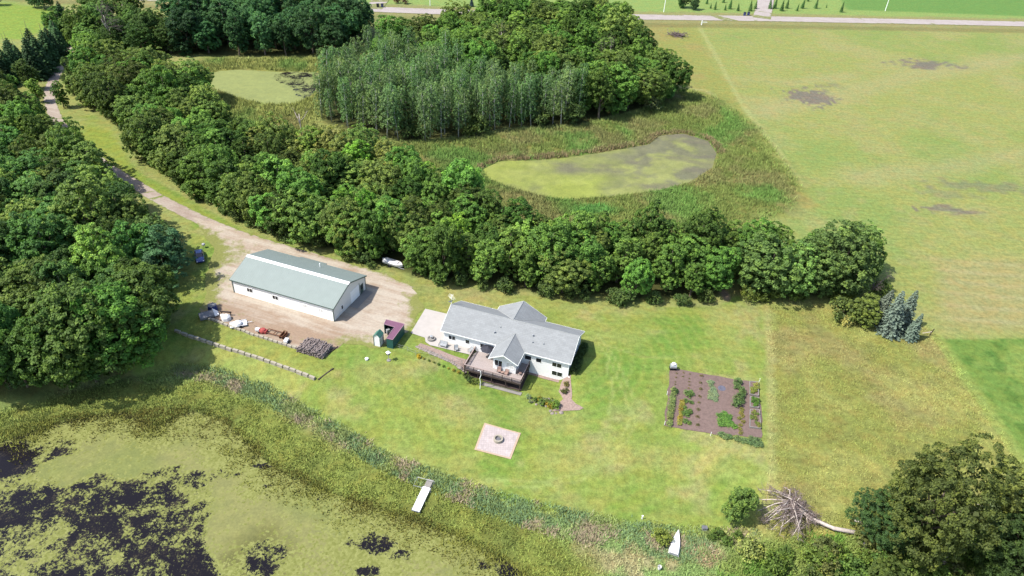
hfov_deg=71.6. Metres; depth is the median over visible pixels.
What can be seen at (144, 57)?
maple tree
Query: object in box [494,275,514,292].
shrub
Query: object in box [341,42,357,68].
aspen tree
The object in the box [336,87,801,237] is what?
marsh reeds
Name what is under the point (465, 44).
maple tree
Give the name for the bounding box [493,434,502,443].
fire pit
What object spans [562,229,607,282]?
maple tree
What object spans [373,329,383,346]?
garden shed
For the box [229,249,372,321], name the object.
pole barn
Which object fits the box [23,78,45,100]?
ash tree
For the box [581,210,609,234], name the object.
maple tree
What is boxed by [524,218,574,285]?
maple tree
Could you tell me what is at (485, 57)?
aspen tree
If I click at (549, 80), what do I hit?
aspen tree
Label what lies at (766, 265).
oak tree
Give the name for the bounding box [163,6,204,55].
maple tree
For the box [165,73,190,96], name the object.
oak tree
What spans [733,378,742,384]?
tomato plant
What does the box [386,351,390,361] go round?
bird feeder
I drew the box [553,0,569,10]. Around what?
maple tree
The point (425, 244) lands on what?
maple tree
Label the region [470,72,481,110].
aspen tree
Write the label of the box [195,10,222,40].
maple tree
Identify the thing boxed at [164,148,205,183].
maple tree
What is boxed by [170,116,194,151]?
maple tree
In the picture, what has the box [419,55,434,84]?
aspen tree
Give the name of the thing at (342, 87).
aspen tree
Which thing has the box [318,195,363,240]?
oak tree
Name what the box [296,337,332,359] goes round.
firewood pile
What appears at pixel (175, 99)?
oak tree
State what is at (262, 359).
retaining wall
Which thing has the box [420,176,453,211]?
maple tree
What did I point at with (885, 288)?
bush
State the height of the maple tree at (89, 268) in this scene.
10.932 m
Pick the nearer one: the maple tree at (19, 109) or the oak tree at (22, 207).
the oak tree at (22, 207)
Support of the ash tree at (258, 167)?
on the ground at (908, 138)
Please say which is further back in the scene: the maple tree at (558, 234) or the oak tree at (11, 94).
the oak tree at (11, 94)
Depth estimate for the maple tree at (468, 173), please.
163.21 m
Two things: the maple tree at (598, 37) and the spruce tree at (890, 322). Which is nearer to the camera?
the spruce tree at (890, 322)
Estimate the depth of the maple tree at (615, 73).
227.62 m
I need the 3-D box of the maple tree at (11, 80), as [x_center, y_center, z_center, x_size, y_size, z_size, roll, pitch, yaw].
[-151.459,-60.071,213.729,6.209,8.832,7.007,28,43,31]
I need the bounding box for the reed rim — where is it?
[477,128,725,167]
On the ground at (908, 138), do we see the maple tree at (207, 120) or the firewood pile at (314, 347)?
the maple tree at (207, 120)
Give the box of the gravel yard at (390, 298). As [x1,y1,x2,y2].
[194,217,424,356]
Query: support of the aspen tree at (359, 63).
on the ground at (908, 138)
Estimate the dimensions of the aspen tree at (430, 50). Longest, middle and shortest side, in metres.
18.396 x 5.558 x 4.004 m
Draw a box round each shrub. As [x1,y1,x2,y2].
[117,124,126,130]
[217,205,227,214]
[228,207,244,220]
[243,215,256,227]
[256,222,265,232]
[278,225,294,243]
[290,229,309,243]
[310,235,328,249]
[335,247,354,259]
[353,248,372,264]
[366,261,376,268]
[429,269,446,286]
[450,270,468,285]
[455,279,466,287]
[477,279,487,291]
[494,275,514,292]
[535,279,551,296]
[537,281,559,297]
[563,290,576,299]
[569,366,578,373]
[571,360,582,369]
[575,351,583,360]
[578,288,591,300]
[605,287,625,304]
[612,289,628,307]
[618,285,637,303]
[645,290,663,303]
[673,293,687,305]
[679,293,692,304]
[697,289,715,302]
[741,285,760,302]
[754,287,771,303]
[768,289,784,300]
[786,291,802,300]
[793,291,809,301]
[826,291,839,298]
[841,291,854,299]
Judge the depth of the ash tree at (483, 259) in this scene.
143.73 m
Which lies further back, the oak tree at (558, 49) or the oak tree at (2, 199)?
the oak tree at (558, 49)
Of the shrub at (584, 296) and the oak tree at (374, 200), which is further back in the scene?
the oak tree at (374, 200)
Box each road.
[140,0,1023,25]
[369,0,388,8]
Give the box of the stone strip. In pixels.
[469,381,521,394]
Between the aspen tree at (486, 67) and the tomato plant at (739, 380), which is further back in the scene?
the aspen tree at (486, 67)
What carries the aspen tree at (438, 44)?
on the ground at (908, 138)
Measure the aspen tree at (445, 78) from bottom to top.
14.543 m
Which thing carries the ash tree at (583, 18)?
on the ground at (908, 138)
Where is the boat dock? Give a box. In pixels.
[411,479,432,512]
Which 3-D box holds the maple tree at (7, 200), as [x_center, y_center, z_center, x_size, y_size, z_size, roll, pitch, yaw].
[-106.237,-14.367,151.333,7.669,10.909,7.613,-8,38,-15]
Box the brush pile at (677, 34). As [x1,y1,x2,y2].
[667,31,687,38]
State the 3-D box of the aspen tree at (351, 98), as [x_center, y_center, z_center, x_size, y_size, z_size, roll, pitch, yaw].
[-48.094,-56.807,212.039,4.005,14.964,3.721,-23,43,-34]
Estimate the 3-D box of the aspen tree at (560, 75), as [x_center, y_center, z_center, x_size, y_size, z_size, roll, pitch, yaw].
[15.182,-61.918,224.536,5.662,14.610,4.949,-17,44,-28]
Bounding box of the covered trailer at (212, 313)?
[198,308,218,320]
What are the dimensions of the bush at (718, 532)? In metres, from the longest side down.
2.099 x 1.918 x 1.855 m
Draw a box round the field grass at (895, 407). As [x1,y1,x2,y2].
[759,300,1023,562]
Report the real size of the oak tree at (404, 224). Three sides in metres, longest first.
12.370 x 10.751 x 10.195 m
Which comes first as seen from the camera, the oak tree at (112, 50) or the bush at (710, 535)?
the bush at (710, 535)
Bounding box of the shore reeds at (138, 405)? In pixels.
[0,361,762,575]
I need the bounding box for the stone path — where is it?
[553,375,582,410]
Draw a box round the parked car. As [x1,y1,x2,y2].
[194,249,204,262]
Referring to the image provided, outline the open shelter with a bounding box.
[384,319,404,348]
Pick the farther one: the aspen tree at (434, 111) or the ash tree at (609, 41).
the ash tree at (609, 41)
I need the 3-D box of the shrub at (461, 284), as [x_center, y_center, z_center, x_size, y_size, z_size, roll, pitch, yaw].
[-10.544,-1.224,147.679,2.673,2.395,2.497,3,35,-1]
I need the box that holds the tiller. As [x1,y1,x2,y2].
[254,325,267,333]
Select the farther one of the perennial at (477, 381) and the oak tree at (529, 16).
the oak tree at (529, 16)
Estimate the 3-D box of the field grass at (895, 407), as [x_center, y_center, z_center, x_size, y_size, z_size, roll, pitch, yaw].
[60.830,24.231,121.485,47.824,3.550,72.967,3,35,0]
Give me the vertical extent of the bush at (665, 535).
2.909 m
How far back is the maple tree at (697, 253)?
147.75 m
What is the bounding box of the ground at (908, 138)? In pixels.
[0,0,1023,575]
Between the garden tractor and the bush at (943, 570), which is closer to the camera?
the bush at (943, 570)
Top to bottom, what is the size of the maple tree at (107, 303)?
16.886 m
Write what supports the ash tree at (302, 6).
on the ground at (908, 138)
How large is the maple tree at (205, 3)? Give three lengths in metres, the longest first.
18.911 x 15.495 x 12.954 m
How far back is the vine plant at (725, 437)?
116.88 m
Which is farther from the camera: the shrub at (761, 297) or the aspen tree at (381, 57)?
the aspen tree at (381, 57)
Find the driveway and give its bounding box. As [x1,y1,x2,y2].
[43,5,413,288]
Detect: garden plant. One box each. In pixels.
[666,420,672,426]
[682,409,689,416]
[683,389,693,397]
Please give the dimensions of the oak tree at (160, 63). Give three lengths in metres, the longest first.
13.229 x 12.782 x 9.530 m
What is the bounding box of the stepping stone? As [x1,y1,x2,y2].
[718,385,725,390]
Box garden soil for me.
[665,369,762,437]
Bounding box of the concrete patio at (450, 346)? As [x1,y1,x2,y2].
[425,334,469,354]
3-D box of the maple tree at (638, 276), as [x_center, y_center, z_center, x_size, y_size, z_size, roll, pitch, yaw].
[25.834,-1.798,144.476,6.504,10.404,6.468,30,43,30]
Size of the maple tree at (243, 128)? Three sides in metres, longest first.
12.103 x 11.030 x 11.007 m
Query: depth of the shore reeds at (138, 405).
111.87 m
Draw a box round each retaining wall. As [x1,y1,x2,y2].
[174,329,315,379]
[206,318,319,357]
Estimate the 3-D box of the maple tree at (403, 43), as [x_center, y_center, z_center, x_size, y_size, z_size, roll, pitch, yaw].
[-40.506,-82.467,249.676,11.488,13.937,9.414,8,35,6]
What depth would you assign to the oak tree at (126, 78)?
207.93 m
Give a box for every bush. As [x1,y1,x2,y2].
[461,123,478,135]
[550,399,559,409]
[560,387,569,393]
[644,95,661,110]
[651,527,674,548]
[706,531,715,541]
[711,527,724,538]
[719,535,733,546]
[732,529,742,539]
[734,533,768,563]
[757,570,773,575]
[759,548,794,575]
[776,544,795,562]
[797,543,838,574]
[799,563,821,575]
[807,536,843,558]
[814,547,843,575]
[829,295,865,323]
[829,540,853,561]
[830,554,848,575]
[841,314,852,327]
[843,553,876,575]
[854,520,889,554]
[856,545,881,566]
[870,279,892,298]
[870,544,901,570]
[875,549,908,573]
[891,552,921,570]
[892,546,922,564]
[930,563,968,575]
[938,560,975,575]
[962,541,983,559]
[962,567,981,575]
[966,544,995,573]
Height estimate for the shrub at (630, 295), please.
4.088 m
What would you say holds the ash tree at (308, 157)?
on the ground at (908, 138)
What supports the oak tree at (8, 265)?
on the ground at (908, 138)
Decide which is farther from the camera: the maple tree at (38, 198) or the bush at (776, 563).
the maple tree at (38, 198)
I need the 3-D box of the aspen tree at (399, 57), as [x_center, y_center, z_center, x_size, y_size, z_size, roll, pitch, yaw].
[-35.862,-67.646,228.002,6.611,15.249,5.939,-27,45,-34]
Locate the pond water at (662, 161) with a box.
[484,134,715,198]
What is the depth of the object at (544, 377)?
129.28 m
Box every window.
[448,335,455,340]
[494,359,501,366]
[506,362,513,369]
[524,355,531,360]
[535,357,541,362]
[551,370,562,376]
[552,362,561,368]
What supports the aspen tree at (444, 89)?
on the ground at (908, 138)
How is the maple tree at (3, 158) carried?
on the ground at (908, 138)
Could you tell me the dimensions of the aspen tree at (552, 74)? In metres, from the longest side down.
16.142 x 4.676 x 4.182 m
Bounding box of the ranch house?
[440,294,584,390]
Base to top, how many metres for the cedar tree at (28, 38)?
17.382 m
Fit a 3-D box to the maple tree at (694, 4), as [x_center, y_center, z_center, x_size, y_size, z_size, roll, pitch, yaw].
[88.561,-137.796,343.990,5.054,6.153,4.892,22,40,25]
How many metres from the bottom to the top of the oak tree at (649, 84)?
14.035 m
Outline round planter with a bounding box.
[427,335,434,341]
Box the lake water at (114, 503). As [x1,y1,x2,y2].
[0,412,522,575]
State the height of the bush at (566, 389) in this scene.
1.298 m
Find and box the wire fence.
[395,343,459,362]
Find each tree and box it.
[0,49,21,84]
[0,57,18,84]
[0,69,6,86]
[0,74,22,94]
[0,78,9,92]
[0,80,34,112]
[0,104,20,123]
[0,115,28,149]
[0,124,25,155]
[0,145,15,156]
[0,153,49,180]
[0,154,24,191]
[0,167,21,190]
[0,177,15,197]
[0,194,8,212]
[0,194,45,228]
[0,198,19,219]
[0,219,15,258]
[0,221,23,270]
[0,254,66,316]
[0,257,36,318]
[0,301,21,335]
[0,329,26,390]
[0,329,46,386]
[0,344,35,389]
[1,35,31,84]
[2,100,36,131]
[3,32,12,55]
[5,210,77,278]
[5,291,57,323]
[6,171,42,204]
[6,251,43,281]
[7,133,39,172]
[10,298,91,387]
[11,39,23,62]
[11,59,39,83]
[12,91,51,121]
[14,113,34,138]
[19,147,60,172]
[20,31,54,82]
[21,114,49,146]
[21,167,60,193]
[23,22,55,65]
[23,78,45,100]
[24,221,59,250]
[24,272,135,389]
[25,0,36,7]
[26,196,78,240]
[29,28,61,73]
[30,169,92,205]
[31,259,92,303]
[32,191,63,210]
[34,0,47,8]
[34,114,64,139]
[34,130,85,156]
[35,156,75,193]
[37,25,64,66]
[39,116,98,164]
[41,5,63,33]
[41,174,114,241]
[42,21,67,58]
[42,244,84,282]
[45,0,53,6]
[48,17,69,45]
[49,80,69,107]
[51,22,70,55]
[52,1,71,37]
[53,139,117,182]
[58,4,96,41]
[60,56,73,76]
[60,73,76,94]
[60,159,101,182]
[61,279,95,320]
[62,62,104,108]
[64,227,101,258]
[65,349,108,382]
[67,45,112,73]
[67,195,102,222]
[67,222,132,279]
[68,32,91,55]
[69,164,137,202]
[69,285,128,371]
[71,22,98,41]
[74,42,99,70]
[74,280,167,368]
[75,32,108,56]
[76,0,96,9]
[77,2,110,19]
[78,258,120,286]
[80,3,103,28]
[80,71,120,103]
[82,15,105,38]
[86,0,118,16]
[86,71,131,120]
[90,261,181,355]
[91,76,127,117]
[91,215,145,264]
[93,38,126,61]
[96,56,116,69]
[97,262,141,295]
[98,17,129,48]
[99,28,122,48]
[99,192,157,233]
[100,13,125,34]
[100,53,136,72]
[100,181,142,217]
[102,58,147,87]
[103,64,122,73]
[107,49,133,61]
[107,219,157,265]
[108,0,144,11]
[110,256,178,313]
[111,93,152,126]
[115,0,137,19]
[116,57,148,77]
[118,84,152,115]
[119,106,168,158]
[120,8,133,33]
[120,21,159,50]
[125,46,155,57]
[125,67,150,87]
[127,45,173,65]
[127,103,168,134]
[128,68,162,95]
[129,7,162,48]
[129,290,155,334]
[135,49,153,69]
[135,212,171,248]
[137,105,182,144]
[137,129,177,169]
[137,251,159,269]
[141,224,187,287]
[142,64,186,111]
[143,7,165,28]
[146,96,173,112]
[147,121,193,175]
[149,62,187,85]
[151,59,177,73]
[152,223,184,266]
[153,22,183,52]
[155,0,177,20]
[162,107,183,123]
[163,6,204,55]
[163,227,197,268]
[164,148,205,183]
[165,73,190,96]
[165,87,203,111]
[168,0,190,46]
[168,56,214,85]
[169,67,211,93]
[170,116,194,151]
[172,73,196,99]
[176,97,204,119]
[176,144,221,200]
[179,0,221,33]
[183,114,219,135]
[183,131,209,150]
[187,17,221,52]
[187,106,212,128]
[188,83,223,119]
[188,92,231,129]
[192,123,222,142]
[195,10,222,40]
[198,128,233,163]
[200,0,230,25]
[201,144,238,182]
[203,157,237,206]
[205,0,239,43]
[213,118,231,142]
[215,127,248,159]
[215,171,262,212]
[223,11,249,54]
[224,6,250,45]
[228,116,244,138]
[230,135,257,167]
[231,0,247,19]
[231,0,264,15]
[231,119,263,144]
[233,159,260,179]
[234,171,276,222]
[238,154,256,176]
[242,0,286,18]
[243,7,268,42]
[244,126,265,159]
[245,0,277,25]
[247,11,274,54]
[247,192,281,230]
[248,131,286,167]
[249,151,280,181]
[253,111,297,153]
[255,154,300,195]
[262,148,296,167]
[263,17,280,48]
[263,189,302,236]
[271,19,293,55]
[271,188,325,244]
[273,6,309,48]
[275,139,310,159]
[276,167,326,206]
[277,0,296,12]
[279,8,294,41]
[279,149,306,167]
[281,0,296,36]
[287,0,302,9]
[288,160,313,176]
[289,5,329,52]
[293,170,336,202]
[295,125,324,154]
[296,0,315,15]
[298,4,312,33]
[300,148,319,159]
[301,150,317,170]
[303,195,343,240]
[309,5,327,41]
[309,148,346,194]
[311,72,329,118]
[312,0,329,9]
[313,124,346,153]
[315,45,336,103]
[316,49,330,89]
[318,13,349,49]
[318,68,327,108]
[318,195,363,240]
[321,0,353,38]
[321,65,337,115]
[322,88,335,121]
[322,148,347,181]
[323,153,375,192]
[323,209,361,255]
[325,2,358,39]
[326,71,339,109]
[327,46,338,91]
[328,131,356,162]
[329,213,363,261]
[330,187,352,207]
[332,56,349,109]
[334,47,345,67]
[335,122,394,164]
[336,0,374,26]
[336,63,348,101]
[336,76,353,127]
[337,76,352,125]
[340,49,350,72]
[340,98,359,117]
[340,183,358,204]
[341,0,370,37]
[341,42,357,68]
[341,66,355,96]
[341,139,372,180]
[342,45,354,65]
[344,72,356,120]
[345,54,356,78]
[350,6,366,41]
[350,35,363,56]
[350,44,357,67]
[350,60,363,92]
[351,61,368,109]
[351,81,364,125]
[351,182,392,200]
[352,156,402,195]
[352,208,388,258]
[353,196,376,217]
[354,92,371,131]
[354,188,376,210]
[355,78,372,124]
[356,54,364,85]
[359,76,376,119]
[360,24,374,57]
[360,54,370,82]
[360,215,376,250]
[362,64,383,128]
[365,83,385,128]
[366,67,380,98]
[367,34,390,58]
[367,49,378,64]
[367,198,395,219]
[369,215,398,254]
[371,54,386,97]
[372,62,380,96]
[373,195,407,251]
[374,15,409,51]
[374,28,384,57]
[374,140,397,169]
[375,71,388,119]
[377,39,389,73]
[378,36,392,81]
[378,88,397,139]
[379,175,405,200]
[380,62,403,101]
[380,205,429,252]
[382,70,398,128]
[383,32,406,58]
[383,56,393,86]
[384,83,403,138]
[384,143,420,177]
[385,28,396,58]
[386,88,404,134]
[387,33,400,65]
[388,22,421,44]
[388,71,400,112]
[389,60,398,88]
[391,33,403,60]
[391,175,426,200]
[391,195,444,247]
[392,53,406,85]
[395,59,408,92]
[395,60,411,112]
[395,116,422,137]
[397,48,412,82]
[397,84,409,119]
[397,217,427,241]
[398,16,412,27]
[398,226,446,270]
[399,69,412,112]
[399,158,433,194]
[399,222,430,260]
[400,26,415,58]
[401,193,420,209]
[403,239,430,276]
[404,44,413,66]
[404,46,417,64]
[405,61,419,120]
[406,90,418,122]
[407,69,425,124]
[408,60,423,92]
[409,13,436,33]
[411,53,426,74]
[412,46,419,61]
[413,34,421,62]
[414,28,439,48]
[414,76,428,131]
[415,46,424,72]
[415,197,432,215]
[416,82,431,116]
[416,90,429,140]
[417,17,438,30]
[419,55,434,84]
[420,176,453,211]
[421,24,440,40]
[421,161,435,173]
[422,39,440,66]
[422,45,431,76]
[422,81,439,136]
[423,52,434,80]
[423,75,433,121]
[424,209,459,253]
[424,223,463,283]
[425,46,437,86]
[426,167,449,205]
[427,198,463,225]
[429,74,441,107]
[430,55,442,91]
[431,96,441,130]
[432,91,450,137]
[434,41,444,74]
[435,31,454,42]
[435,81,454,134]
[436,11,457,35]
[437,9,459,26]
[437,66,453,93]
[438,45,452,73]
[438,47,451,83]
[439,28,452,67]
[439,29,471,79]
[439,68,451,101]
[439,80,455,127]
[440,71,458,111]
[440,158,484,202]
[441,0,471,18]
[442,183,486,217]
[446,190,487,233]
[448,38,465,78]
[448,212,472,254]
[450,66,457,97]
[450,98,466,136]
[451,19,473,32]
[451,25,469,38]
[451,69,468,129]
[452,64,470,107]
[452,232,481,277]
[456,39,483,60]
[457,87,471,123]
[459,37,496,81]
[460,10,479,25]
[460,109,480,125]
[463,26,483,41]
[463,58,474,94]
[463,86,474,116]
[464,75,474,109]
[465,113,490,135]
[465,222,502,262]
[469,238,504,281]
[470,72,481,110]
[472,12,495,33]
[472,53,487,90]
[472,58,486,97]
[472,82,483,112]
[474,3,492,13]
[474,212,499,244]
[475,0,498,20]
[476,78,488,120]
[477,18,499,38]
[477,82,487,128]
[477,188,503,220]
[478,28,520,57]
[480,47,508,84]
[482,73,493,114]
[483,60,499,110]
[483,70,498,125]
[484,12,500,23]
[486,20,511,41]
[486,58,502,115]
[486,75,502,129]
[491,214,520,254]
[493,4,503,20]
[494,196,538,246]
[494,225,524,275]
[495,47,517,73]
[495,69,507,113]
[495,73,507,121]
[497,0,521,25]
[500,70,512,99]
[502,78,513,117]
[504,57,540,100]
[505,30,532,67]
[505,61,524,115]
[505,83,518,126]
[507,10,526,29]
[507,20,525,34]
[509,74,520,120]
[510,238,537,287]
[511,0,531,15]
[512,25,526,38]
[515,53,531,65]
[515,63,526,87]
[515,218,536,246]
[516,81,526,126]
[518,51,546,77]
[518,69,531,108]
[518,73,537,119]
[520,9,539,28]
[521,29,546,51]
[522,24,539,40]
[522,78,536,125]
[524,0,558,27]
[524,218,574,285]
[525,17,546,29]
[526,60,537,92]
[527,71,541,113]
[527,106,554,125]
[527,237,544,261]
[528,0,555,13]
[529,93,542,109]
[531,23,543,38]
[531,30,569,56]
[532,8,560,28]
[533,40,564,89]
[533,213,551,232]
[535,50,562,96]
[535,72,547,96]
[537,246,592,294]
[540,73,552,110]
[541,24,556,35]
[542,67,557,107]
[543,51,584,102]
[544,27,568,44]
[544,219,554,228]
[544,238,587,275]
[547,19,562,32]
[547,82,561,123]
[548,225,573,241]
[549,77,559,118]
[549,210,596,253]
[552,69,566,105]
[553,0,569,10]
[555,30,575,48]
[555,78,567,126]
[556,6,576,26]
[556,27,573,42]
[558,65,576,112]
[559,13,581,35]
[560,48,577,63]
[560,61,573,82]
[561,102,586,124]
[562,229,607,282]
[564,1,581,20]
[564,67,578,109]
[568,71,580,106]
[570,0,596,17]
[571,45,593,69]
[571,58,608,111]
[573,21,597,49]
[573,63,588,116]
[574,23,601,49]
[574,227,611,258]
[575,0,591,16]
[578,15,590,30]
[579,10,597,24]
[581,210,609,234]
[586,66,615,118]
[588,21,603,28]
[588,47,604,68]
[590,250,616,291]
[591,4,604,21]
[591,38,605,51]
[592,0,610,17]
[592,26,611,43]
[592,46,635,73]
[593,37,618,53]
[598,6,643,43]
[599,2,617,21]
[599,9,620,25]
[600,25,628,49]
[600,49,616,65]
[600,221,626,264]
[605,62,639,114]
[606,61,622,87]
[609,219,642,257]
[609,236,643,282]
[611,1,631,15]
[611,35,628,53]
[612,47,634,67]
[616,1,634,15]
[620,70,640,107]
[620,256,654,299]
[626,56,660,101]
[626,199,671,259]
[627,35,652,62]
[627,66,671,106]
[628,15,642,30]
[628,24,657,56]
[636,231,664,274]
[642,47,671,74]
[645,43,660,60]
[651,73,675,97]
[651,218,679,250]
[651,243,684,291]
[656,231,694,278]
[658,48,676,68]
[660,80,676,99]
[663,54,693,91]
[677,233,712,283]
[678,0,690,7]
[678,206,724,268]
[681,263,704,296]
[690,0,699,9]
[696,210,732,246]
[697,246,741,290]
[719,231,739,265]
[720,485,759,521]
[722,219,747,244]
[728,238,772,283]
[734,227,766,264]
[736,230,802,293]
[742,217,781,253]
[753,482,857,542]
[765,221,794,258]
[770,240,823,297]
[776,244,798,258]
[790,235,849,297]
[794,232,817,243]
[807,219,885,295]
[811,227,859,255]
[838,219,886,247]
[844,486,929,554]
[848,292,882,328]
[856,233,887,281]
[868,290,894,325]
[868,554,909,575]
[869,432,1019,574]
[874,291,904,340]
[896,290,918,331]
[900,313,923,342]
[973,502,1023,575]
[980,455,1023,539]
[990,489,1022,538]
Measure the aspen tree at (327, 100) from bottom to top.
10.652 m
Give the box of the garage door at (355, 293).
[350,284,359,303]
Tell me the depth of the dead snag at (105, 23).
246.33 m
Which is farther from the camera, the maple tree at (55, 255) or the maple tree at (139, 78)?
the maple tree at (139, 78)
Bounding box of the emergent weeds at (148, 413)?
[0,403,541,575]
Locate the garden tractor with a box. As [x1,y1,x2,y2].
[385,328,392,334]
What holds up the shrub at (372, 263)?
on the ground at (908, 138)
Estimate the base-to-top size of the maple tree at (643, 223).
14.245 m
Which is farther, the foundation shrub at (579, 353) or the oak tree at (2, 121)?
the oak tree at (2, 121)
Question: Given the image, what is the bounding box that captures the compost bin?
[669,362,676,370]
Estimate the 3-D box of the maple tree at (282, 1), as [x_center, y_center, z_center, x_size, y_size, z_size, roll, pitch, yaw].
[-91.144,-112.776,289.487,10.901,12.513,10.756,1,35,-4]
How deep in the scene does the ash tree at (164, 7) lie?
270.01 m
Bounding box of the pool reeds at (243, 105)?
[199,55,343,146]
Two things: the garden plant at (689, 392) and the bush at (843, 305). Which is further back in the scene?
the bush at (843, 305)
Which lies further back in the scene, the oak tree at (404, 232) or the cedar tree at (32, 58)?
the cedar tree at (32, 58)
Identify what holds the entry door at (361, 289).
in the pole barn
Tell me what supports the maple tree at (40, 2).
on the ground at (908, 138)
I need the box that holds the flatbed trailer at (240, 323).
[229,319,252,328]
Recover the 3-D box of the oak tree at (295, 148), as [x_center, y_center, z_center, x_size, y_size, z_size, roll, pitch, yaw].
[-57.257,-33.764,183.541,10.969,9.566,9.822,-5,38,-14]
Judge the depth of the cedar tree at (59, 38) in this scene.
248.65 m
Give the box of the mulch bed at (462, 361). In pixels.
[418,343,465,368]
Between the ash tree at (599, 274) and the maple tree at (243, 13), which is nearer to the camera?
the ash tree at (599, 274)
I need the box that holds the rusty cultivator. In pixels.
[266,328,287,338]
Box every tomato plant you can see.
[731,398,742,406]
[732,394,743,402]
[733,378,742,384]
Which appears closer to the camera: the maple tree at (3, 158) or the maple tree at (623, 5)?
the maple tree at (3, 158)
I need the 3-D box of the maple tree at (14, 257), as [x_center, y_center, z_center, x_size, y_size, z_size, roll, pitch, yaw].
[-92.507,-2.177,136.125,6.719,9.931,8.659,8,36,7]
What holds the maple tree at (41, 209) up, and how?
on the ground at (908, 138)
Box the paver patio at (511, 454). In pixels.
[474,423,520,458]
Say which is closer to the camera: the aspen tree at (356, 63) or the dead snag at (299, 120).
the dead snag at (299, 120)
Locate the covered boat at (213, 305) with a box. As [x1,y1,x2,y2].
[207,302,217,310]
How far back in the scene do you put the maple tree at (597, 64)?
223.32 m
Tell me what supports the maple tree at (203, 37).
on the ground at (908, 138)
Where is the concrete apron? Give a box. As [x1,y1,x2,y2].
[411,309,446,337]
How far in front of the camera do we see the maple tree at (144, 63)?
214.15 m
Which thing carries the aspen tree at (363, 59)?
on the ground at (908, 138)
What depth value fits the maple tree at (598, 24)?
275.74 m
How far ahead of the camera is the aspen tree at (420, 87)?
203.54 m
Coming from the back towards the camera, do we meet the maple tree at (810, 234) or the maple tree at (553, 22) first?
the maple tree at (553, 22)
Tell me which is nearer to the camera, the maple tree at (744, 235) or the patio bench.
the patio bench
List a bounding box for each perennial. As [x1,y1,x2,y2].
[466,376,474,382]
[474,378,482,384]
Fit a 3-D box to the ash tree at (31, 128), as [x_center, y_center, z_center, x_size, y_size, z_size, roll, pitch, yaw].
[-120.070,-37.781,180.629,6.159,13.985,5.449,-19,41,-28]
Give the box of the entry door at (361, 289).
[359,283,363,292]
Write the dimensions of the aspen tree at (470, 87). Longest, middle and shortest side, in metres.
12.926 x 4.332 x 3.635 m
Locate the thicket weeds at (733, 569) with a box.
[716,527,1023,575]
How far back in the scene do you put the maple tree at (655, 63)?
235.15 m
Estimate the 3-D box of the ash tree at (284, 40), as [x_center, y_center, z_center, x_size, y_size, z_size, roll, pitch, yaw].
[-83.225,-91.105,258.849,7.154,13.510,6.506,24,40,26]
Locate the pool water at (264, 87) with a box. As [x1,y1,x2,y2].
[208,70,320,103]
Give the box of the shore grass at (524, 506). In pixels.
[168,363,764,567]
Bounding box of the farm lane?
[753,0,773,18]
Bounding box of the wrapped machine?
[220,311,231,321]
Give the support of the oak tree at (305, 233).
on the ground at (908, 138)
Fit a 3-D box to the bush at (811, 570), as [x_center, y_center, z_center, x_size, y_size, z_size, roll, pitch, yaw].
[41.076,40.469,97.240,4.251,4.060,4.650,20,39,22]
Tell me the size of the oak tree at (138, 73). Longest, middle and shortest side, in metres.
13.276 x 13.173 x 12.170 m
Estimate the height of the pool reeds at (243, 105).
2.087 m
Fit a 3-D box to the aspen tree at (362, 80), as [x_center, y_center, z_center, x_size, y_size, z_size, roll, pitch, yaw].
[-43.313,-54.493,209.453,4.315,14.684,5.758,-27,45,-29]
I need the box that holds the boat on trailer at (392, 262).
[382,257,403,268]
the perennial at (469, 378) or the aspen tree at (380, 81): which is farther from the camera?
the aspen tree at (380, 81)
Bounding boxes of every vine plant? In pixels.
[717,431,724,436]
[721,432,728,440]
[750,439,760,447]
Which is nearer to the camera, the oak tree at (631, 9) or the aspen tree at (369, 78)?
the aspen tree at (369, 78)
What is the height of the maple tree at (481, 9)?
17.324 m
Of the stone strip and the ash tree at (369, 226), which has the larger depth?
the ash tree at (369, 226)
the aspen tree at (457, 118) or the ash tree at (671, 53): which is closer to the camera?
the aspen tree at (457, 118)
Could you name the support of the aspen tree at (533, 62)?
on the ground at (908, 138)
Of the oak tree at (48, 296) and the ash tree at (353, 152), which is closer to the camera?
the oak tree at (48, 296)
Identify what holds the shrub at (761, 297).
on the ground at (908, 138)
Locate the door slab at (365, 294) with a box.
[350,290,372,307]
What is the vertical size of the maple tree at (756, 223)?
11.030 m
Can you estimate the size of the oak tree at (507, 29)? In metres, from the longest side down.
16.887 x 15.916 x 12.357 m
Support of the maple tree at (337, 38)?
on the ground at (908, 138)
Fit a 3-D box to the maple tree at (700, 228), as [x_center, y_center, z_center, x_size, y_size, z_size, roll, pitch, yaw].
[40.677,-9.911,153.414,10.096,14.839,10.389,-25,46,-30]
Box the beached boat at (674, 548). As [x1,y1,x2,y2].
[668,530,679,556]
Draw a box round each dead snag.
[92,1,125,33]
[289,106,306,132]
[865,271,897,294]
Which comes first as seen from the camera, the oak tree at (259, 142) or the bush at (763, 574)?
the bush at (763, 574)
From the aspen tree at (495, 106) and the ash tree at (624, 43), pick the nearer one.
the aspen tree at (495, 106)
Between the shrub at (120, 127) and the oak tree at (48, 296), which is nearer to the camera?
the oak tree at (48, 296)
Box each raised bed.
[749,381,758,396]
[749,396,758,408]
[749,409,760,428]
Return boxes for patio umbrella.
[480,345,493,357]
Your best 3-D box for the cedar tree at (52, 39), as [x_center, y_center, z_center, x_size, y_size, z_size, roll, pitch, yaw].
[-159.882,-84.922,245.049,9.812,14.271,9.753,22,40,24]
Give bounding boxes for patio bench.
[439,340,447,346]

